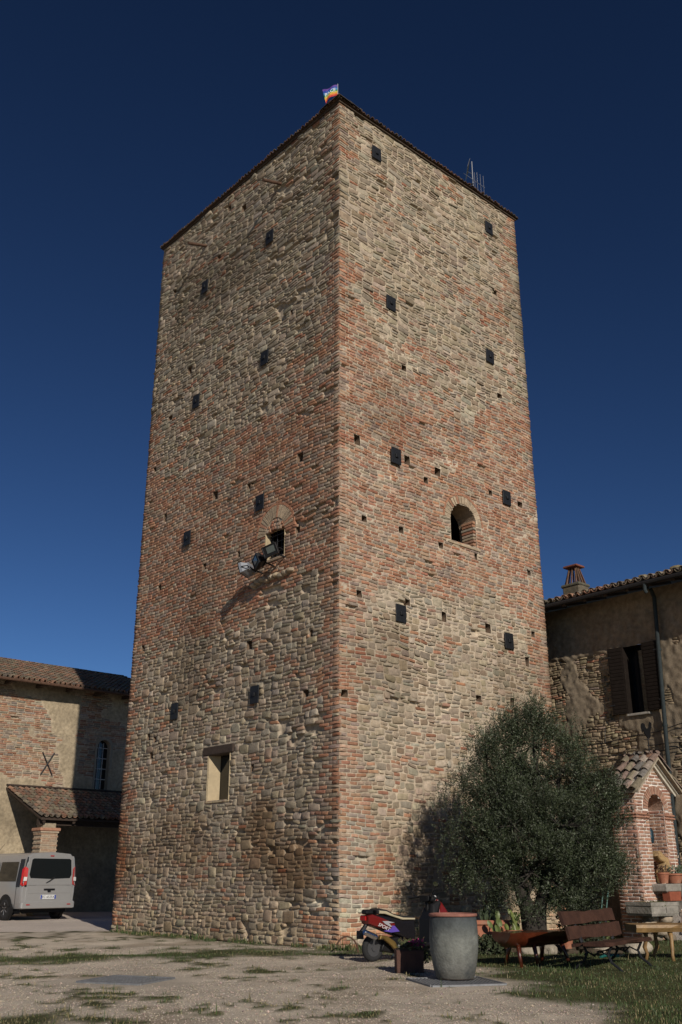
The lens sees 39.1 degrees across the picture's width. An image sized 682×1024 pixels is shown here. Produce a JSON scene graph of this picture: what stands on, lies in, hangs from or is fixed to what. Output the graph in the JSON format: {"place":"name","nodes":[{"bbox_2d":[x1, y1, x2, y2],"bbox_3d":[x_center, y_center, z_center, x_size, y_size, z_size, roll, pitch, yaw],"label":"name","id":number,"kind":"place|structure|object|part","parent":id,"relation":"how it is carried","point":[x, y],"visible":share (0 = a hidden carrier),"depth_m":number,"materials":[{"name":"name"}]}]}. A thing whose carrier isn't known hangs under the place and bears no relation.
{"place":"outdoors","nodes":[
{"label":"outdoors","id":0,"kind":"place"},
{"bbox_2d":[0,657,130,915],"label":"long building","id":1,"kind":"structure","parent":0,"point":[63,731],"depth_m":38.32,"materials":[{"name":"paint"}]},
{"bbox_2d":[92,737,112,789],"bbox_3d":[-9.958,10.417,39.883,0.806,2.088,0.340,18,-27,-39],"label":"arched window","id":2,"kind":"structure","parent":1,"relation":"in","point":[102,767],"depth_m":39.98,"materials":[{"name":"glass"}]},
{"bbox_2d":[0,911,681,1023],"bbox_3d":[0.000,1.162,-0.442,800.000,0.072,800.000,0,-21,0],"label":"ground","id":3,"kind":"structure","parent":0,"point":[76,930],"depth_m":11.99,"materials":[{"name":"beige gravel"}]},
{"bbox_2d":[0,844,75,920],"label":"van","id":4,"kind":"object","parent":3,"relation":"on","point":[38,882],"visible":1,"depth_m":30.52,"materials":[{"name":"silver metal"}]},
{"bbox_3d":[-10.623,11.495,30.726,1.140,0.580,0.082,-18,-28,40],"label":"side window","id":5,"kind":"part","parent":4,"relation":"part of","materials":[{"name":"brown glass"}]},
{"bbox_2d":[76,975,174,985],"bbox_3d":[-2.780,6.072,12.455,0.955,0.036,0.915,-8,-22,19],"label":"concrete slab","id":6,"kind":"object","parent":3,"relation":"on","point":[128,980],"visible":0.99,"depth_m":12.40,"materials":[{"name":"grey concrete"}]},
{"bbox_2d":[109,924,361,950],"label":"weeds","id":7,"kind":"object","parent":3,"relation":"on","point":[347,947],"visible":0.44,"depth_m":19.93,"materials":[{"name":"green plant"}]},
{"bbox_2d":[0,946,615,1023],"bbox_3d":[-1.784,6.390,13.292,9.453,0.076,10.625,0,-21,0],"label":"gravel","id":8,"kind":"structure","parent":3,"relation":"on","point":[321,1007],"depth_m":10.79,"materials":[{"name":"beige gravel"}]},
{"bbox_2d":[110,93,566,947],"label":"stone tower","id":9,"kind":"structure","parent":3,"relation":"on","point":[340,413],"depth_m":23.36,"materials":[{"name":"brick"}]},
{"bbox_2d":[203,743,234,803],"bbox_3d":[-2.725,6.043,22.032,0.325,1.330,1.200,18,-27,-39],"label":"window","id":10,"kind":"structure","parent":9,"relation":"in","point":[219,757],"depth_m":22.21,"materials":[{"name":"paint"}]},
{"bbox_2d":[237,562,262,577],"bbox_3d":[-2.143,1.373,22.460,0.387,0.309,0.607,-17,-27,37],"label":"floodlight","id":11,"kind":"object","parent":9,"relation":"attached to","point":[246,570],"visible":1,"depth_m":22.32,"materials":[{"name":"silver glass"}]},
{"bbox_2d":[252,553,273,569],"bbox_3d":[-1.715,1.161,22.121,0.614,0.355,0.422,7,-22,-17],"label":"floodlight","id":12,"kind":"object","parent":9,"relation":"attached to","point":[258,561],"visible":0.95,"depth_m":22.02,"materials":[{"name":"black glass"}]},
{"bbox_2d":[261,542,285,558],"bbox_3d":[-1.477,0.943,21.885,0.428,0.350,0.622,-11,-23,26],"label":"floodlight","id":13,"kind":"object","parent":9,"relation":"attached to","point":[270,550],"visible":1,"depth_m":21.66,"materials":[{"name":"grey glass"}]},
{"bbox_2d":[256,502,296,562],"bbox_3d":[-1.495,0.478,22.605,0.200,1.440,1.480,18,-27,-39],"label":"arched window","id":14,"kind":"structure","parent":9,"relation":"in","point":[276,510],"depth_m":22.64,"materials":[{"name":"brick"}]},
{"bbox_2d":[323,84,337,102],"bbox_3d":[-0.291,-10.999,25.550,0.421,0.945,0.102,2,-21,-5],"label":"flag","id":15,"kind":"object","parent":9,"relation":"attached to","point":[331,91],"visible":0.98,"depth_m":25.61,"materials":[{"name":"fabric"}]},
{"bbox_2d":[442,493,482,551],"bbox_3d":[2.856,0.285,23.981,1.500,1.420,0.589,18,-27,-39],"label":"arched window","id":16,"kind":"structure","parent":9,"relation":"in","point":[463,515],"depth_m":24.12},
{"bbox_2d":[463,159,484,187],"bbox_3d":[3.992,-10.068,29.448,0.414,1.700,1.031,-15,-25,34],"label":"antenna","id":17,"kind":"object","parent":9,"relation":"on","point":[466,174],"visible":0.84,"depth_m":29.57,"materials":[{"name":"metal"}]},
{"bbox_2d":[0,936,681,1023],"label":"grass","id":18,"kind":"structure","parent":3,"relation":"on","point":[660,1013],"depth_m":12.34,"materials":[{"name":"green plant"}]},
{"bbox_2d":[336,936,358,951],"bbox_3d":[0.116,7.757,17.261,0.408,0.277,0.032,0,-21,0],"label":"iron hoop","id":19,"kind":"object","parent":3,"relation":"on","point":[340,939],"visible":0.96,"depth_m":17.27,"materials":[{"name":"grey metal"}]},
{"bbox_2d":[356,881,447,961],"bbox_3d":[1.001,6.695,15.763,1.858,1.193,0.874,14,-25,-33],"label":"scooter","id":20,"kind":"object","parent":3,"relation":"on","point":[396,927],"visible":0.79,"depth_m":15.47,"materials":[{"name":"metal"}]},
{"bbox_2d":[394,938,430,972],"bbox_3d":[1.016,6.272,13.621,0.502,0.461,0.473,1,-21,-2],"label":"planter","id":21,"kind":"object","parent":3,"relation":"on","point":[410,956],"visible":1,"depth_m":13.45,"materials":[{"name":"ceramic"}]},
{"bbox_2d":[406,976,506,986],"bbox_3d":[1.460,6.008,12.287,1.015,0.036,1.015,5,-21,-14],"label":"stone slab","id":22,"kind":"object","parent":3,"relation":"on","point":[436,982],"visible":0.87,"depth_m":12.16,"materials":[{"name":"grey stone"}]},
{"bbox_2d":[429,912,477,979],"bbox_3d":[1.490,5.716,12.676,0.647,0.788,0.642,6,-22,-16],"label":"urn","id":23,"kind":"object","parent":22,"relation":"on","point":[453,938],"visible":1,"depth_m":12.45,"materials":[{"name":"ceramic"}]},
{"bbox_2d":[478,942,493,953],"bbox_3d":[2.429,7.591,16.698,0.393,0.225,0.571,-17,-27,38],"label":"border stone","id":24,"kind":"object","parent":3,"relation":"on","point":[482,949],"visible":0.11,"depth_m":16.55,"materials":[{"name":"grey stone"}]},
{"bbox_2d":[478,933,506,954],"bbox_3d":[2.545,7.454,16.587,0.765,0.386,0.763,0,-21,0],"label":"shrub","id":25,"kind":"object","parent":3,"relation":"on","point":[485,940],"visible":0.62,"depth_m":16.39,"materials":[{"name":"green plant"}]},
{"bbox_2d":[487,911,503,946],"bbox_3d":[2.770,7.241,16.683,0.350,0.588,0.300,-20,-28,41],"label":"cactus","id":26,"kind":"object","parent":3,"relation":"on","point":[497,928],"visible":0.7,"depth_m":16.74,"materials":[{"name":"plant"}]},
{"bbox_2d":[504,909,522,930],"bbox_3d":[3.013,7.236,16.773,0.317,0.582,0.302,0,-21,0],"label":"cactus","id":27,"kind":"object","parent":3,"relation":"on","point":[514,920],"visible":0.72,"depth_m":16.76,"materials":[{"name":"plant"}]},
{"bbox_2d":[521,946,539,954],"bbox_3d":[3.258,7.567,16.588,0.357,0.254,0.245,0,-21,0],"label":"border stone","id":28,"kind":"object","parent":3,"relation":"on","point":[528,950],"visible":0.21,"depth_m":16.49,"materials":[{"name":"beige stone"}]},
{"bbox_2d":[491,929,570,967],"bbox_3d":[2.983,6.710,14.775,1.320,0.498,0.495,12,-24,-29],"label":"log bench","id":29,"kind":"object","parent":3,"relation":"on","point":[518,940],"visible":0.94,"depth_m":14.61,"materials":[{"name":"brown wood"}]},
{"bbox_2d":[544,944,557,954],"bbox_3d":[3.618,7.613,16.695,0.246,0.205,0.297,-13,-24,30],"label":"border stone","id":30,"kind":"object","parent":3,"relation":"on","point":[553,948],"visible":0.54,"depth_m":16.59,"materials":[{"name":"beige stone"}]},
{"bbox_2d":[494,939,625,953],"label":"bed soil","id":31,"kind":"structure","parent":3,"relation":"on","point":[576,950],"depth_m":16.92,"materials":[{"name":"brown soil"}]},
{"bbox_2d":[477,887,510,941],"bbox_3d":[2.620,7.185,17.114,0.780,0.958,0.380,2,-21,-5],"label":"cactus planter","id":32,"kind":"object","parent":31,"relation":"on","point":[483,927],"visible":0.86,"depth_m":16.93,"materials":[{"name":"ceramic"}]},
{"bbox_2d":[429,687,648,953],"bbox_3d":[3.561,5.654,17.878,3.891,4.836,3.260,0,-21,0],"label":"olive tree","id":33,"kind":"object","parent":31,"relation":"on","point":[517,821],"visible":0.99,"depth_m":17.37,"materials":[{"name":"green plant"}]},
{"bbox_2d":[560,928,572,948],"bbox_3d":[3.921,7.412,16.729,0.490,0.340,0.518,-12,-24,28],"label":"succulent pot","id":34,"kind":"object","parent":31,"relation":"on","point":[568,945],"visible":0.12,"depth_m":16.63,"materials":[{"name":"ceramic"}]},
{"bbox_2d":[557,908,655,971],"bbox_3d":[4.003,6.341,14.267,0.840,0.823,1.958,-15,-25,34],"label":"bench","id":35,"kind":"object","parent":3,"relation":"on","point":[604,928],"visible":0.9,"depth_m":14.26,"materials":[{"name":"brown wood"}]},
{"bbox_2d":[599,953,624,957],"bbox_3d":[4.467,7.372,15.977,0.305,0.064,0.665,-12,-24,29],"label":"garden hose","id":36,"kind":"object","parent":3,"relation":"on","point":[612,954],"visible":0.74,"depth_m":15.95,"materials":[{"name":"teal rubber"}]},
{"bbox_2d":[544,563,681,932],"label":"farmhouse","id":37,"kind":"object","parent":3,"relation":"on","point":[614,684],"visible":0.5,"depth_m":24.02,"materials":[{"name":"brown stone"}]},
{"bbox_2d":[623,644,650,716],"bbox_3d":[7.363,4.174,23.770,0.390,1.720,0.620,18,-27,-39],"label":"window","id":38,"kind":"structure","parent":37,"relation":"in","point":[636,690],"depth_m":23.97,"materials":[{"name":"black glass"}]},
{"bbox_2d":[624,942,652,953],"bbox_3d":[5.224,7.657,16.877,0.482,0.269,0.349,-3,-21,8],"label":"border stone","id":39,"kind":"object","parent":3,"relation":"on","point":[641,949],"visible":0.41,"depth_m":16.74,"materials":[{"name":"beige stone"}]},
{"bbox_2d":[604,749,681,939],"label":"brick shrine","id":40,"kind":"object","parent":3,"relation":"on","point":[652,782],"visible":0.72,"depth_m":21.28,"materials":[{"name":"brick"}]},
{"bbox_2d":[641,722,652,751],"bbox_3d":[7.177,5.381,22.442,0.502,0.992,0.027,18,-27,-39],"label":"weathervane","id":41,"kind":"object","parent":40,"relation":"on","point":[647,732],"visible":0.97,"depth_m":22.48,"materials":[{"name":"black metal"}]},
{"bbox_2d":[650,828,653,842],"bbox_3d":[6.846,6.848,21.422,0.170,1.031,0.170,18,-27,-39],"label":"hanging lantern","id":42,"kind":"object","parent":40,"relation":"hanging from","point":[652,835],"visible":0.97,"depth_m":21.23,"materials":[{"name":"metal"}]},
{"bbox_2d":[652,851,672,882],"bbox_3d":[7.114,7.888,21.356,0.630,0.680,0.200,18,-27,-39],"label":"wood carving","id":43,"kind":"object","parent":40,"relation":"on","point":[660,858],"visible":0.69,"depth_m":21.32},
{"bbox_2d":[656,864,668,882],"bbox_3d":[6.995,7.855,20.882,0.270,0.395,0.286,-6,-22,16],"label":"flower pot","id":44,"kind":"object","parent":40,"relation":"on","point":[663,876],"visible":1,"depth_m":20.79,"materials":[{"name":"ceramic"}]},
{"bbox_2d":[664,864,681,882],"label":"flower pot","id":45,"kind":"object","parent":40,"relation":"on","point":[674,877],"visible":0.87,"depth_m":21.00,"materials":[{"name":"ceramic"}]},
{"bbox_2d":[625,900,678,941],"bbox_3d":[6.583,8.608,20.252,0.907,0.813,0.742,15,-26,-35],"label":"stone trough","id":46,"kind":"object","parent":3,"relation":"on","point":[653,911],"visible":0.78,"depth_m":20.12,"materials":[{"name":"grey stone"}]},
{"bbox_2d":[662,891,681,900],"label":"terracotta box","id":47,"kind":"object","parent":46,"relation":"on","point":[672,896],"visible":0.95,"depth_m":20.56,"materials":[{"name":"orange ceramic"}]},
{"bbox_2d":[624,922,681,960],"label":"rustic table","id":48,"kind":"object","parent":3,"relation":"on","point":[656,928],"visible":0.91,"depth_m":15.36,"materials":[{"name":"yellow wood"}]},
{"bbox_2d":[0,0,681,677],"label":"sky","id":49,"kind":"structure","parent":0,"point":[122,121],"materials":[{"name":"blue"}]},
{"bbox_2d":[555,907,605,942],"bbox_3d":[4.448,7.720,17.927,0.949,0.704,0.924,0,-21,0],"label":"shrub","id":50,"kind":"object","parent":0,"point":[586,939],"visible":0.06,"depth_m":17.76,"materials":[{"name":"green plant"}]}
]}

